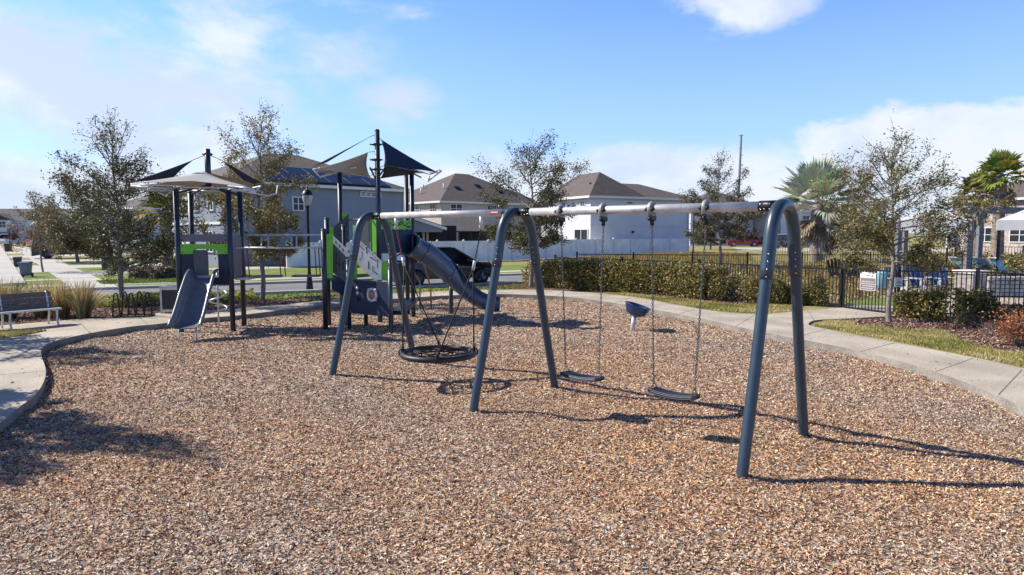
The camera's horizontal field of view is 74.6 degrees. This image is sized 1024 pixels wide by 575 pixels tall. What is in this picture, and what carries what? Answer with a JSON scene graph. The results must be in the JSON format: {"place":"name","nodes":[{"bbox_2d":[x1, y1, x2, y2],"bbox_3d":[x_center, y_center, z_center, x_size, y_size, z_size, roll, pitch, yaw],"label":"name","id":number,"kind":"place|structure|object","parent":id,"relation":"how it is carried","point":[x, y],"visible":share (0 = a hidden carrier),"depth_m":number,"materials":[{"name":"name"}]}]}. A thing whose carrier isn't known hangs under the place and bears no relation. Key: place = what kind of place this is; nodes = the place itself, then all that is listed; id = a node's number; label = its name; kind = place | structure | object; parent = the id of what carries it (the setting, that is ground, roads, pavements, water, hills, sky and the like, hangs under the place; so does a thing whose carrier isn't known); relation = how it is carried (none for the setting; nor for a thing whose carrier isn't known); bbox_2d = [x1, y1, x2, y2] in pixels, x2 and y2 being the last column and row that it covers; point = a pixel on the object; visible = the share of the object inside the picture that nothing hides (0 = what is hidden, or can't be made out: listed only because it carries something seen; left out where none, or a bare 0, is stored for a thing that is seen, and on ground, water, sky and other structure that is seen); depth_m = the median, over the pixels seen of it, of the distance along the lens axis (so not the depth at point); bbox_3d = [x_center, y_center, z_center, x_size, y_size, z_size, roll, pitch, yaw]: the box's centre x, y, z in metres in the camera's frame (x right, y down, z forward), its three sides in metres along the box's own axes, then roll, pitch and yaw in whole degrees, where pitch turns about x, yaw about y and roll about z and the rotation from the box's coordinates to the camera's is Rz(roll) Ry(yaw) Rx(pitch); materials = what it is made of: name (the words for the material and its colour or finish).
{"place":"outdoors","nodes":[
{"label":"outdoors","id":0,"kind":"place"},
{"bbox_2d":[11,279,78,316],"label":"ornamental grass","id":1,"kind":"object","parent":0,"point":[39,313],"depth_m":17.14,"materials":[{"name":"plant"}]},
{"bbox_2d":[14,246,115,287],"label":"pavement","id":2,"kind":"structure","parent":0,"point":[61,271],"depth_m":36.28,"materials":[{"name":"concrete"}]},
{"bbox_2d":[0,301,219,324],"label":"bark mulch","id":3,"kind":"object","parent":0,"point":[104,313],"visible":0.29,"depth_m":17.70,"materials":[{"name":"brown wood"}]},
{"bbox_2d":[0,276,42,318],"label":"ornamental grass","id":4,"kind":"object","parent":3,"relation":"on","point":[2,289],"depth_m":16.93,"materials":[{"name":"beige plant"}]},
{"bbox_2d":[25,278,97,317],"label":"ornamental grass","id":5,"kind":"object","parent":3,"relation":"on","point":[64,312],"depth_m":16.75,"materials":[{"name":"beige plant"}]},
{"bbox_2d":[56,278,117,318],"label":"ornamental grass","id":6,"kind":"object","parent":3,"relation":"on","point":[83,301],"depth_m":16.78,"materials":[{"name":"beige plant"}]},
{"bbox_2d":[36,106,216,299],"bbox_3d":[-11.507,-2.428,20.056,4.328,5.964,4.414,0,5,0],"label":"oak tree","id":7,"kind":"object","parent":3,"relation":"on","point":[128,231],"visible":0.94,"depth_m":19.45,"materials":[{"name":"green plant"}]},
{"bbox_2d":[93,288,256,307],"bbox_3d":[-10.400,0.315,20.836,4.694,0.369,3.072,-2,5,-25],"label":"ground cover","id":8,"kind":"object","parent":3,"relation":"on","point":[155,296],"visible":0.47,"depth_m":20.35,"materials":[{"name":"green plant"}]},
{"bbox_2d":[1,260,321,291],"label":"lawn","id":9,"kind":"structure","parent":0,"point":[43,275],"depth_m":37.43,"materials":[{"name":"green plant"}]},
{"bbox_2d":[18,261,33,276],"bbox_3d":[-23.262,-0.875,32.159,0.494,0.739,0.560,-1,5,-17],"label":"wheeled bin","id":10,"kind":"object","parent":9,"relation":"on","point":[25,268],"visible":0.98,"depth_m":31.98,"materials":[{"name":"grey plastic"}]},
{"bbox_2d":[3,191,60,271],"bbox_3d":[-25.174,-2.978,35.801,2.644,4.440,2.696,0,5,0],"label":"oak tree","id":11,"kind":"object","parent":9,"relation":"on","point":[30,234],"visible":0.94,"depth_m":35.57,"materials":[{"name":"green plant"}]},
{"bbox_2d":[13,157,139,261],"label":"oak tree","id":12,"kind":"object","parent":9,"relation":"on","point":[52,205],"visible":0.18,"depth_m":46.33,"materials":[{"name":"green plant"}]},
{"bbox_2d":[57,166,159,260],"bbox_3d":[-23.026,-4.026,38.687,5.718,6.046,5.050,3,6,32],"label":"oak tree","id":13,"kind":"object","parent":9,"relation":"on","point":[129,245],"visible":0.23,"depth_m":38.02,"materials":[{"name":"green plant"}]},
{"bbox_2d":[86,266,288,274],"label":"driveway","id":14,"kind":"structure","parent":0,"point":[210,269],"depth_m":39.29,"materials":[{"name":"concrete"}]},
{"bbox_2d":[220,295,339,308],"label":"bark mulch","id":15,"kind":"object","parent":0,"point":[252,303],"visible":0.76,"depth_m":20.76,"materials":[{"name":"brown wood"}]},
{"bbox_2d":[188,98,319,300],"bbox_3d":[-7.876,-2.644,20.832,3.778,6.275,3.637,3,6,35],"label":"oak tree","id":16,"kind":"object","parent":15,"relation":"on","point":[264,217],"visible":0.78,"depth_m":20.47,"materials":[{"name":"green plant"}]},
{"bbox_2d":[27,275,543,303],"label":"street","id":17,"kind":"structure","parent":0,"point":[286,286],"depth_m":26.54,"materials":[{"name":"grey asphalt"}]},
{"bbox_2d":[385,246,491,284],"bbox_3d":[-2.929,-0.904,27.605,4.504,1.542,2.102,-3,5,-28],"label":"parked car","id":18,"kind":"object","parent":17,"relation":"on","point":[482,270],"visible":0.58,"depth_m":27.09,"materials":[{"name":"black paint"}]},
{"bbox_2d":[219,285,508,302],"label":"lawn","id":19,"kind":"structure","parent":0,"point":[285,296],"depth_m":23.54,"materials":[{"name":"green plant"}]},
{"bbox_2d":[301,187,312,289],"bbox_3d":[-7.315,-1.728,24.151,0.420,3.770,0.410,0,5,0],"label":"street lamp","id":20,"kind":"object","parent":19,"relation":"on","point":[307,196],"visible":0.91,"depth_m":24.08,"materials":[{"name":"black metal"}]},
{"bbox_2d":[72,273,813,308],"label":"grass","id":21,"kind":"structure","parent":19,"relation":"on","point":[337,293],"depth_m":23.39,"materials":[{"name":"green plant"}]},
{"bbox_2d":[477,283,546,288],"bbox_3d":[0.299,-0.037,26.457,2.449,0.001,5.703,3,6,36],"label":"mulch bed","id":22,"kind":"object","parent":19,"relation":"on","point":[511,284],"visible":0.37,"depth_m":26.02,"materials":[{"name":"brown wood"}]},
{"bbox_2d":[467,127,591,286],"bbox_3d":[0.773,-3.114,25.856,4.502,6.377,4.061,3,6,31],"label":"oak tree","id":23,"kind":"object","parent":22,"relation":"on","point":[552,235],"visible":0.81,"depth_m":25.34,"materials":[{"name":"green plant"}]},
{"bbox_2d":[520,259,559,285],"bbox_3d":[1.240,-0.579,27.021,1.456,1.166,1.535,-2,5,-22],"label":"hedge","id":24,"kind":"object","parent":22,"relation":"on","point":[524,273],"visible":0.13,"depth_m":27.12,"materials":[{"name":"green plant"}]},
{"bbox_2d":[48,260,782,284],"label":"lawn","id":25,"kind":"structure","parent":0,"point":[362,271],"depth_m":35.52,"materials":[{"name":"green plant"}]},
{"bbox_2d":[97,277,176,283],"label":"grass","id":26,"kind":"structure","parent":25,"relation":"on","point":[140,280],"depth_m":28.99,"materials":[{"name":"green plant"}]},
{"bbox_2d":[127,264,175,278],"bbox_3d":[-16.674,-0.693,31.085,2.152,0.828,1.858,0,5,0],"label":"shrub","id":27,"kind":"object","parent":25,"relation":"on","point":[164,272],"visible":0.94,"depth_m":30.75,"materials":[{"name":"green plant"}]},
{"bbox_2d":[132,182,200,268],"bbox_3d":[-16.881,-2.832,32.944,3.352,4.755,3.699,0,5,0],"label":"oak tree","id":28,"kind":"object","parent":25,"relation":"on","point":[157,204],"visible":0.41,"depth_m":32.34,"materials":[{"name":"green plant"}]},
{"bbox_2d":[30,259,886,286],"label":"pavement","id":29,"kind":"structure","parent":0,"point":[321,277],"depth_m":30.94,"materials":[{"name":"concrete"}]},
{"bbox_2d":[0,297,1023,574],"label":"mulch ground","id":30,"kind":"structure","parent":0,"point":[712,553],"depth_m":6.56,"materials":[{"name":"brown wood"}]},
{"bbox_2d":[130,129,499,340],"bbox_3d":[-4.181,-1.379,16.273,8.800,4.944,4.252,-2,5,-27],"label":"play structure","id":31,"kind":"object","parent":30,"relation":"on","point":[196,281],"visible":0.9,"depth_m":15.63,"materials":[{"name":"paint"}]},
{"bbox_2d":[329,198,808,478],"bbox_3d":[0.198,0.388,8.809,6.668,2.875,1.802,4,6,41],"label":"swing frame","id":32,"kind":"object","parent":30,"relation":"on","point":[775,209],"visible":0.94,"depth_m":7.36,"materials":[{"name":"metal"}]},
{"bbox_2d":[394,216,483,363],"bbox_3d":[-1.114,0.015,9.949,1.447,2.094,1.290,0,5,0],"label":"nest swing","id":33,"kind":"object","parent":32,"relation":"hanging from","point":[466,353],"visible":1,"depth_m":10.02,"materials":[{"name":"fabric"}]},
{"bbox_2d":[554,203,607,381],"bbox_3d":[0.863,0.068,8.226,0.748,2.170,0.225,4,6,41],"label":"belt swing","id":34,"kind":"object","parent":32,"relation":"hanging from","point":[603,219],"visible":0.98,"depth_m":8.24,"materials":[{"name":"black rubber"}]},
{"bbox_2d":[644,199,710,400],"bbox_3d":[1.783,0.142,7.335,0.766,2.170,0.228,4,6,41],"label":"belt swing","id":35,"kind":"object","parent":32,"relation":"hanging from","point":[656,390],"visible":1,"depth_m":7.36,"materials":[{"name":"black rubber"}]},
{"bbox_2d":[625,301,650,329],"bbox_3d":[2.873,0.697,15.343,0.587,0.773,0.609,0,5,0],"label":"spinner bowl","id":36,"kind":"object","parent":30,"relation":"on","point":[635,310],"visible":0.98,"depth_m":15.20,"materials":[{"name":"blue plastic"}]},
{"bbox_2d":[0,290,1023,431],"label":"path","id":37,"kind":"structure","parent":0,"point":[1004,389],"depth_m":13.17,"materials":[{"name":"concrete"}]},
{"bbox_2d":[0,291,61,329],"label":"park bench","id":38,"kind":"object","parent":37,"relation":"on","point":[20,306],"visible":0.98,"depth_m":15.15,"materials":[{"name":"white metal"}]},
{"bbox_2d":[112,291,154,317],"bbox_3d":[-9.498,0.412,16.887,0.897,0.623,0.460,-1,5,-13],"label":"bicycle rack","id":39,"kind":"object","parent":37,"relation":"on","point":[120,315],"visible":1,"depth_m":16.83,"materials":[{"name":"black metal"}]},
{"bbox_2d":[159,285,176,312],"bbox_3d":[-8.948,0.297,17.813,0.560,0.708,0.560,-1,5,-10],"label":"litter bin","id":40,"kind":"object","parent":37,"relation":"on","point":[168,295],"visible":0.52,"depth_m":17.55,"materials":[{"name":"white metal"}]},
{"bbox_2d":[11,291,1023,401],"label":"spilled chips","id":41,"kind":"object","parent":37,"relation":"on","point":[512,292],"visible":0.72,"depth_m":15.47,"materials":[{"name":"brown wood"}]},
{"bbox_2d":[0,233,1023,398],"bbox_3d":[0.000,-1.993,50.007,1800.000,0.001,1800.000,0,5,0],"label":"ground","id":42,"kind":"structure","parent":0,"point":[725,248],"depth_m":54.12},
{"bbox_2d":[0,234,19,243],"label":"parked car","id":43,"kind":"object","parent":42,"relation":"on","point":[2,240],"visible":0.66,"depth_m":104.88,"materials":[{"name":"white paint"}]},
{"bbox_2d":[0,245,25,285],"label":"kerb","id":44,"kind":"structure","parent":42,"relation":"on","point":[8,269],"depth_m":34.69,"materials":[{"name":"concrete"}]},
{"bbox_2d":[0,209,94,243],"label":"house","id":45,"kind":"structure","parent":42,"relation":"on","point":[7,216],"depth_m":120.96,"materials":[{"name":"white paint"}]},
{"bbox_2d":[30,243,96,258],"bbox_3d":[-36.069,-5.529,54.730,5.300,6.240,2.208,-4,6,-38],"label":"parked truck","id":46,"kind":"object","parent":42,"relation":"on","point":[47,255],"visible":0.3,"depth_m":53.17,"materials":[{"name":"black paint"}]},
{"bbox_2d":[98,197,160,250],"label":"house","id":47,"kind":"structure","parent":42,"relation":"on","point":[136,205],"depth_m":73.08,"materials":[{"name":"white paint"}]},
{"bbox_2d":[150,153,414,265],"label":"house","id":48,"kind":"structure","parent":42,"relation":"on","point":[358,197],"depth_m":46.46,"materials":[{"name":"grey paint"}]},
{"bbox_2d":[292,196,304,210],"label":"window","id":49,"kind":"structure","parent":48,"relation":"in","point":[297,202],"depth_m":45.05,"materials":[{"name":"white glass"}]},
{"bbox_2d":[22,260,891,294],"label":"kerb","id":50,"kind":"structure","parent":42,"relation":"on","point":[272,282],"depth_m":26.15,"materials":[{"name":"concrete"}]},
{"bbox_2d":[409,173,540,240],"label":"house","id":51,"kind":"structure","parent":42,"relation":"on","point":[455,191],"depth_m":75.41,"materials":[{"name":"beige paint"}]},
{"bbox_2d":[285,237,688,266],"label":"vinyl fence","id":52,"kind":"object","parent":42,"relation":"on","point":[485,249],"visible":0.45,"depth_m":54.56,"materials":[{"name":"white plastic"}]},
{"bbox_2d":[535,172,697,239],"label":"house","id":53,"kind":"structure","parent":42,"relation":"on","point":[594,189],"depth_m":63.05,"materials":[{"name":"white paint"}]},
{"bbox_2d":[574,229,587,238],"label":"window","id":54,"kind":"structure","parent":53,"relation":"in","point":[578,233],"depth_m":62.10,"materials":[{"name":"white glass"}]},
{"bbox_2d":[690,191,734,249],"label":"oak tree","id":55,"kind":"object","parent":42,"relation":"on","point":[725,219],"visible":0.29,"depth_m":79.52,"materials":[{"name":"green plant"}]},
{"bbox_2d":[689,192,767,245],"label":"house","id":56,"kind":"structure","parent":42,"relation":"on","point":[757,225],"depth_m":104.44,"materials":[{"name":"white paint"}]},
{"bbox_2d":[737,135,742,196],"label":"utility pole","id":57,"kind":"object","parent":42,"relation":"on","point":[740,164],"visible":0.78,"depth_m":118.40,"materials":[{"name":"grey metal"}]},
{"bbox_2d":[726,235,760,246],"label":"parked car","id":58,"kind":"object","parent":42,"relation":"on","point":[755,241],"visible":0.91,"depth_m":95.95,"materials":[{"name":"red paint"}]},
{"bbox_2d":[778,200,853,244],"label":"house","id":59,"kind":"structure","parent":42,"relation":"on","point":[804,214],"depth_m":105.95,"materials":[{"name":"white paint"}]},
{"bbox_2d":[810,154,922,256],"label":"oak tree","id":60,"kind":"object","parent":42,"relation":"on","point":[857,202],"visible":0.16,"depth_m":51.15,"materials":[{"name":"green plant"}]},
{"bbox_2d":[775,245,1023,262],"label":"iron fence","id":61,"kind":"object","parent":42,"relation":"on","point":[894,246],"visible":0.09,"depth_m":44.85,"materials":[{"name":"black metal"}]},
{"bbox_2d":[915,249,1023,278],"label":"pool planting","id":62,"kind":"object","parent":42,"relation":"on","point":[1015,262],"visible":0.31,"depth_m":29.79,"materials":[{"name":"green plant"}]},
{"bbox_2d":[947,170,995,255],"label":"palm tree","id":63,"kind":"object","parent":42,"relation":"on","point":[967,188],"visible":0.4,"depth_m":42.41,"materials":[{"name":"green plant"}]},
{"bbox_2d":[946,182,1023,254],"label":"house","id":64,"kind":"structure","parent":42,"relation":"on","point":[1013,239],"depth_m":61.18,"materials":[{"name":"beige paint"}]},
{"bbox_2d":[1009,230,1023,242],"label":"window","id":65,"kind":"structure","parent":64,"relation":"in","point":[1014,235],"depth_m":60.39,"materials":[{"name":"white glass"}]},
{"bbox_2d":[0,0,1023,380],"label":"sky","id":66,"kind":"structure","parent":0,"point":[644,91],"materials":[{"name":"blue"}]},
{"bbox_2d":[66,256,1007,287],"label":"lawn","id":67,"kind":"structure","parent":0,"point":[286,279],"depth_m":29.73,"materials":[{"name":"green plant"}]},
{"bbox_2d":[772,155,868,263],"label":"palm tree","id":68,"kind":"object","parent":67,"relation":"on","point":[816,235],"visible":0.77,"depth_m":42.90,"materials":[{"name":"green plant"}]},
{"bbox_2d":[544,286,834,306],"bbox_3d":[5.384,0.257,22.935,10.568,0.001,2.654,5,7,43],"label":"mulch bed","id":69,"kind":"object","parent":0,"point":[671,296],"visible":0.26,"depth_m":22.42,"materials":[{"name":"brown wood"}]},
{"bbox_2d":[541,257,729,299],"bbox_3d":[4.222,-0.399,24.125,1.965,1.338,7.577,-5,7,-45],"label":"hedge","id":70,"kind":"object","parent":69,"relation":"on","point":[617,276],"visible":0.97,"depth_m":23.62,"materials":[{"name":"green plant"}]},
{"bbox_2d":[706,273,828,306],"bbox_3d":[7.737,0.048,20.451,3.557,1.023,1.624,3,6,30],"label":"hedge","id":71,"kind":"object","parent":69,"relation":"on","point":[780,292],"visible":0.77,"depth_m":20.13,"materials":[{"name":"green plant"}]},
{"bbox_2d":[608,292,791,312],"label":"grass","id":72,"kind":"structure","parent":0,"point":[739,307],"depth_m":19.55,"materials":[{"name":"green plant"}]},
{"bbox_2d":[648,267,867,302],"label":"dry field","id":73,"kind":"structure","parent":0,"point":[827,292],"depth_m":23.34,"materials":[{"name":"plant"}]},
{"bbox_2d":[554,255,839,305],"bbox_3d":[5.797,-0.404,23.674,0.751,1.210,11.773,-4,6,-40],"label":"iron fence","id":74,"kind":"object","parent":73,"relation":"on","point":[699,261],"visible":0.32,"depth_m":20.71,"materials":[{"name":"black metal"}]},
{"bbox_2d":[838,261,896,313],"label":"pool gate","id":75,"kind":"structure","parent":74,"relation":"attached to","point":[841,292],"depth_m":18.47,"materials":[{"name":"black metal"}]},
{"bbox_2d":[860,272,875,290],"bbox_3d":[9.554,-0.161,18.048,0.016,0.485,0.500,-2,5,-20],"label":"rules sign","id":76,"kind":"object","parent":75,"relation":"attached to","point":[867,282],"visible":1,"depth_m":18.05,"materials":[{"name":"white metal"}]},
{"bbox_2d":[678,150,767,265],"bbox_3d":[11.644,-4.306,36.749,4.645,6.931,3.640,0,5,0],"label":"oak tree","id":77,"kind":"object","parent":73,"relation":"on","point":[735,230],"visible":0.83,"depth_m":36.79,"materials":[{"name":"green plant"}]},
{"bbox_2d":[576,252,908,278],"bbox_3d":[10.481,-0.968,30.259,15.100,1.240,1.123,0,5,2],"label":"iron fence","id":78,"kind":"object","parent":73,"relation":"on","point":[746,257],"visible":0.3,"depth_m":30.16,"materials":[{"name":"black metal"}]},
{"bbox_2d":[639,259,1013,301],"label":"dry field plants","id":79,"kind":"object","parent":73,"relation":"on","point":[834,281],"visible":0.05,"depth_m":28.38,"materials":[{"name":"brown plant"}]},
{"bbox_2d":[826,258,849,280],"bbox_3d":[13.752,-0.728,28.386,0.793,1.057,1.083,4,6,42],"label":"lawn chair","id":80,"kind":"object","parent":73,"relation":"on","point":[832,264],"visible":0.46,"depth_m":28.26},
{"bbox_2d":[964,148,1023,263],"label":"palm tree","id":81,"kind":"object","parent":73,"relation":"on","point":[996,164],"visible":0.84,"depth_m":37.41,"materials":[{"name":"green plant"}]},
{"bbox_2d":[732,247,950,252],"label":"street","id":82,"kind":"structure","parent":0,"point":[760,249],"depth_m":80.67,"materials":[{"name":"grey asphalt"}]},
{"bbox_2d":[847,297,892,304],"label":"lawn","id":83,"kind":"structure","parent":0,"point":[873,302],"depth_m":20.56,"materials":[{"name":"green plant"}]},
{"bbox_2d":[814,319,1023,366],"bbox_3d":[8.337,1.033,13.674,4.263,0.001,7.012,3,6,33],"label":"lawn","id":84,"kind":"structure","parent":0,"point":[934,348],"depth_m":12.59,"materials":[{"name":"green plant"}]},
{"bbox_2d":[844,274,1022,318],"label":"pool deck","id":85,"kind":"structure","parent":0,"point":[1001,301],"depth_m":19.49,"materials":[{"name":"concrete"}]},
{"bbox_2d":[876,271,889,293],"bbox_3d":[12.729,-0.197,23.063,0.460,0.840,0.453,0,5,0],"label":"towel bin","id":86,"kind":"object","parent":85,"relation":"on","point":[881,280],"visible":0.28,"depth_m":22.89,"materials":[{"name":"blue plastic"}]},
{"bbox_2d":[885,268,921,292],"bbox_3d":[13.161,-0.232,22.739,0.760,1.009,1.035,-2,5,-23],"label":"pool chair","id":87,"kind":"object","parent":85,"relation":"on","point":[910,288],"visible":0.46,"depth_m":22.48,"materials":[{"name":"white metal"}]},
{"bbox_2d":[905,267,941,291],"bbox_3d":[14.026,-0.258,23.049,0.760,1.009,1.035,-1,5,-11],"label":"pool chair","id":88,"kind":"object","parent":85,"relation":"on","point":[920,276],"visible":0.59,"depth_m":23.14,"materials":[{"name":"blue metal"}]},
{"bbox_2d":[895,209,974,276],"bbox_3d":[17.770,-1.705,28.270,2.648,3.200,2.695,3,6,35],"label":"cabana","id":89,"kind":"object","parent":85,"relation":"on","point":[899,247],"visible":0.48,"depth_m":27.65,"materials":[{"name":"white fabric"}]},
{"bbox_2d":[926,267,954,291],"bbox_3d":[14.842,-0.275,23.252,0.760,1.009,1.034,0,5,6],"label":"pool chair","id":90,"kind":"object","parent":85,"relation":"on","point":[944,277],"visible":0.41,"depth_m":23.41,"materials":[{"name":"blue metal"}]},
{"bbox_2d":[896,267,1023,314],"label":"iron fence","id":91,"kind":"object","parent":85,"relation":"on","point":[977,278],"visible":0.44,"depth_m":16.86,"materials":[{"name":"black metal"}]},
{"bbox_2d":[952,269,989,303],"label":"stone pillar","id":92,"kind":"structure","parent":85,"relation":"on","point":[968,280],"depth_m":19.47,"materials":[{"name":"grey stone"}]},
{"bbox_2d":[959,207,1023,257],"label":"pergola","id":93,"kind":"object","parent":85,"relation":"on","point":[979,245],"visible":0.47,"depth_m":32.88,"materials":[{"name":"white wood"}]},
{"bbox_2d":[987,276,1023,295],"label":"stone wall","id":94,"kind":"structure","parent":85,"relation":"on","point":[1007,285],"depth_m":21.91,"materials":[{"name":"grey stone"}]},
{"bbox_2d":[995,210,1023,271],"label":"cabana","id":95,"kind":"object","parent":85,"relation":"on","point":[1015,221],"visible":0.82,"depth_m":27.73,"materials":[{"name":"white fabric"}]},
{"bbox_2d":[843,314,1023,351],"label":"bark mulch","id":96,"kind":"object","parent":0,"point":[943,323],"visible":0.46,"depth_m":15.06,"materials":[{"name":"brown wood"}]},
{"bbox_2d":[804,109,1023,321],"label":"oak tree","id":97,"kind":"object","parent":96,"relation":"on","point":[877,237],"visible":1,"depth_m":15.64,"materials":[{"name":"green plant"}]},
{"bbox_2d":[891,286,978,322],"bbox_3d":[10.426,0.404,16.605,1.898,0.965,1.062,4,6,37],"label":"hedge","id":98,"kind":"object","parent":96,"relation":"on","point":[907,306],"visible":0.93,"depth_m":16.46,"materials":[{"name":"green plant"}]},
{"bbox_2d":[940,307,987,327],"bbox_3d":[10.316,0.713,15.262,0.902,0.509,0.818,4,6,40],"label":"shrub","id":99,"kind":"object","parent":96,"relation":"on","point":[962,318],"visible":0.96,"depth_m":15.21,"materials":[{"name":"green plant"}]},
{"bbox_2d":[968,286,1023,322],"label":"shrub","id":100,"kind":"object","parent":96,"relation":"on","point":[988,303],"visible":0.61,"depth_m":15.75,"materials":[{"name":"green plant"}]},
{"bbox_2d":[979,300,1023,345],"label":"shrub","id":101,"kind":"object","parent":96,"relation":"on","point":[1014,328],"visible":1,"depth_m":12.66,"materials":[{"name":"brown plant"}]},
{"label":"dry field","id":102,"kind":"structure","parent":0,"visible":0},
{"bbox_2d":[573,250,752,264],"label":"dry reeds","id":103,"kind":"object","parent":102,"relation":"on","point":[688,254],"visible":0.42,"depth_m":47.87,"materials":[{"name":"beige plant"}]},
{"label":"lawn","id":104,"kind":"structure","parent":0,"visible":0},
{"bbox_2d":[0,328,45,338],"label":"grass","id":105,"kind":"structure","parent":104,"relation":"on","point":[6,333],"depth_m":14.02,"materials":[{"name":"green plant"}]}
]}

